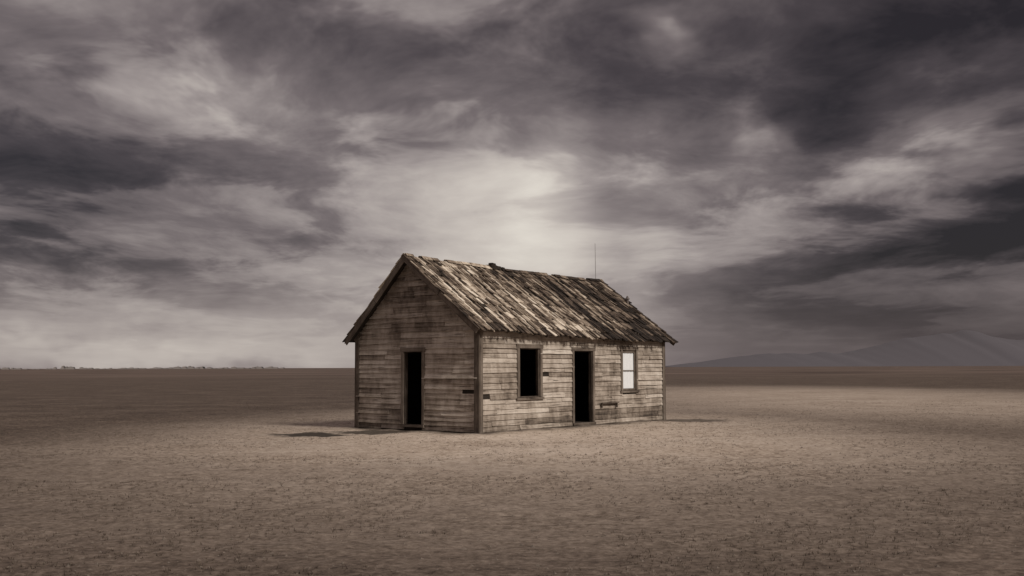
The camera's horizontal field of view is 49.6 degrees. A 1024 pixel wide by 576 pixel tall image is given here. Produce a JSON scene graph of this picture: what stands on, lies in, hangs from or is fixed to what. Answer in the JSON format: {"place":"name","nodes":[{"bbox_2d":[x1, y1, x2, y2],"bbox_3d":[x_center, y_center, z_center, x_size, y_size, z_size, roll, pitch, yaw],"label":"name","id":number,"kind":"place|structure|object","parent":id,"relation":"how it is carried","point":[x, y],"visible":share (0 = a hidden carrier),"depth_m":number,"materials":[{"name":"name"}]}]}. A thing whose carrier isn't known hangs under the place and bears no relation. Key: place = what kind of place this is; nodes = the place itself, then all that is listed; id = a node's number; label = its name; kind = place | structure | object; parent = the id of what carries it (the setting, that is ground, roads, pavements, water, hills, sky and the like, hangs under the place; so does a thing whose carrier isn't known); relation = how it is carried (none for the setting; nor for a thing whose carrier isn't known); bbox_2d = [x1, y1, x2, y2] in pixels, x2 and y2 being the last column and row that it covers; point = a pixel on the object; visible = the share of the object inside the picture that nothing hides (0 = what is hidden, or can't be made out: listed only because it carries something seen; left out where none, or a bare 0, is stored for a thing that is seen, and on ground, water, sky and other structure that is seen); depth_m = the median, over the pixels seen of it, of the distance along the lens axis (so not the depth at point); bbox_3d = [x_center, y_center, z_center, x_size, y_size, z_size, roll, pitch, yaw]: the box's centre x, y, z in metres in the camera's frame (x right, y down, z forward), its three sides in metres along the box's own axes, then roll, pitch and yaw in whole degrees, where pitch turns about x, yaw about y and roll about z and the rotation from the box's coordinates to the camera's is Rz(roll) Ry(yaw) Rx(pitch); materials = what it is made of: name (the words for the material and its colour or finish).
{"place":"outdoors","nodes":[
{"label":"outdoors","id":0,"kind":"place"},
{"bbox_2d":[0,366,1023,575],"bbox_3d":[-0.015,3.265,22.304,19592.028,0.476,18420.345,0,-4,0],"label":"ground","id":1,"kind":"structure","parent":0,"point":[192,394],"depth_m":16.57,"materials":[{"name":"soil"}]},
{"bbox_2d":[0,366,284,369],"bbox_3d":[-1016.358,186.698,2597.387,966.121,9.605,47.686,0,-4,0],"label":"distant tree line","id":2,"kind":"object","parent":1,"relation":"on","point":[177,367],"visible":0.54,"depth_m":2590.51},
{"bbox_2d":[359,351,473,432],"bbox_3d":[-2.537,1.486,29.263,4.370,4.524,0.050,-4,-5,39],"label":"front gable sheathing","id":3,"kind":"object","parent":1,"relation":"on","point":[420,429],"visible":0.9,"depth_m":28.90,"materials":[{"name":"brown wood"}]},
{"bbox_2d":[356,257,476,431],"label":"front gable clapboards","id":4,"kind":"object","parent":3,"relation":"attached to","point":[413,310],"visible":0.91,"depth_m":29.21,"materials":[{"name":"brown wood"}]},
{"bbox_2d":[408,414,588,423],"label":"floor boards","id":5,"kind":"object","parent":1,"relation":"on","point":[581,418],"visible":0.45,"depth_m":32.99,"materials":[{"name":"brown wood"}]},
{"bbox_2d":[354,330,665,433],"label":"window frames and trim","id":6,"kind":"structure","parent":1,"relation":"on","point":[478,382],"depth_m":29.53,"materials":[{"name":"brown wood"}]},
{"bbox_2d":[623,352,633,387],"bbox_3d":[3.449,2.456,33.038,0.013,1.130,0.670,-4,-5,39],"label":"window blind","id":7,"kind":"object","parent":6,"relation":"attached to","point":[628,364],"depth_m":33.07,"materials":[{"name":"white fabric"}]},
{"bbox_2d":[0,400,1023,575],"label":"dead grass stubble","id":8,"kind":"object","parent":1,"relation":"on","point":[623,544],"visible":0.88,"depth_m":12.45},
{"bbox_2d":[483,372,634,422],"bbox_3d":[1.915,2.513,31.164,0.050,2.718,8.680,-4,-5,39],"label":"long wall sheathing","id":9,"kind":"object","parent":1,"relation":"on","point":[485,396],"visible":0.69,"depth_m":29.84,"materials":[{"name":"brown wood"}]},
{"bbox_2d":[483,324,662,431],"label":"long wall clapboards","id":10,"kind":"object","parent":9,"relation":"attached to","point":[504,409],"visible":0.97,"depth_m":30.35,"materials":[{"name":"brown wood"}]},
{"bbox_2d":[601,402,618,407],"bbox_3d":[2.839,3.378,32.038,0.069,0.154,0.859,-4,-5,39],"label":"wall ledge","id":11,"kind":"object","parent":10,"relation":"attached to","point":[608,403],"depth_m":31.92,"materials":[{"name":"brown wood"}]},
{"bbox_2d":[0,412,1023,575],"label":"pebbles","id":12,"kind":"object","parent":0,"point":[464,548],"visible":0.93,"depth_m":12.73,"materials":[{"name":"stone"}]},
{"bbox_2d":[0,0,1023,368],"label":"sky","id":13,"kind":"structure","parent":0,"point":[195,183],"materials":[{"name":"grey"}]},
{"bbox_2d":[665,330,1023,366],"bbox_3d":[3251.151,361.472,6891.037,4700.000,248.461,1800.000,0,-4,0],"label":"hills","id":14,"kind":"structure","parent":0,"point":[966,348],"depth_m":6399.90,"materials":[{"name":"soil"}]},
{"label":"back wall clapboards","id":15,"kind":"object","parent":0,"visible":0},
{"bbox_2d":[408,349,535,421],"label":"wall openings","id":16,"kind":"object","parent":15,"relation":"attached to","point":[527,372],"visible":0.09,"depth_m":32.41,"materials":[{"name":"brown wood"}]},
{"bbox_2d":[344,255,674,345],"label":"rafters and bargeboards","id":17,"kind":"object","parent":16,"relation":"on","point":[436,291],"visible":0.31,"depth_m":29.34,"materials":[{"name":"brown wood"}]},
{"bbox_2d":[350,262,406,342],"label":"roof deck rear","id":18,"kind":"structure","parent":17,"relation":"on","point":[373,310],"depth_m":30.09,"materials":[{"name":"brown wood"}]},
{"bbox_2d":[411,256,672,342],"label":"roof deck","id":19,"kind":"structure","parent":17,"relation":"on","point":[486,311],"depth_m":31.42,"materials":[{"name":"brown wood"}]},
{"bbox_2d":[342,255,402,343],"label":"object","id":20,"kind":"object","parent":19,"relation":"on","point":[357,320],"visible":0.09,"depth_m":29.88,"materials":[{"name":"brown wood"}]},
{"bbox_2d":[488,263,504,269],"bbox_3d":[-0.481,-0.622,32.164,0.236,0.196,0.645,-4,-5,39],"label":"broken chimney stub","id":21,"kind":"object","parent":19,"relation":"on","point":[493,265],"visible":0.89,"depth_m":32.03,"materials":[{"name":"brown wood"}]},
{"bbox_2d":[401,253,603,281],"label":"ridge caps","id":22,"kind":"object","parent":19,"relation":"on","point":[489,267],"visible":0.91,"depth_m":32.59,"materials":[{"name":"brown wood"}]},
{"bbox_2d":[403,254,677,342],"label":"roof shingles","id":23,"kind":"object","parent":19,"relation":"on","point":[520,299],"visible":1,"depth_m":31.27,"materials":[{"name":"brown wood"}]}
]}

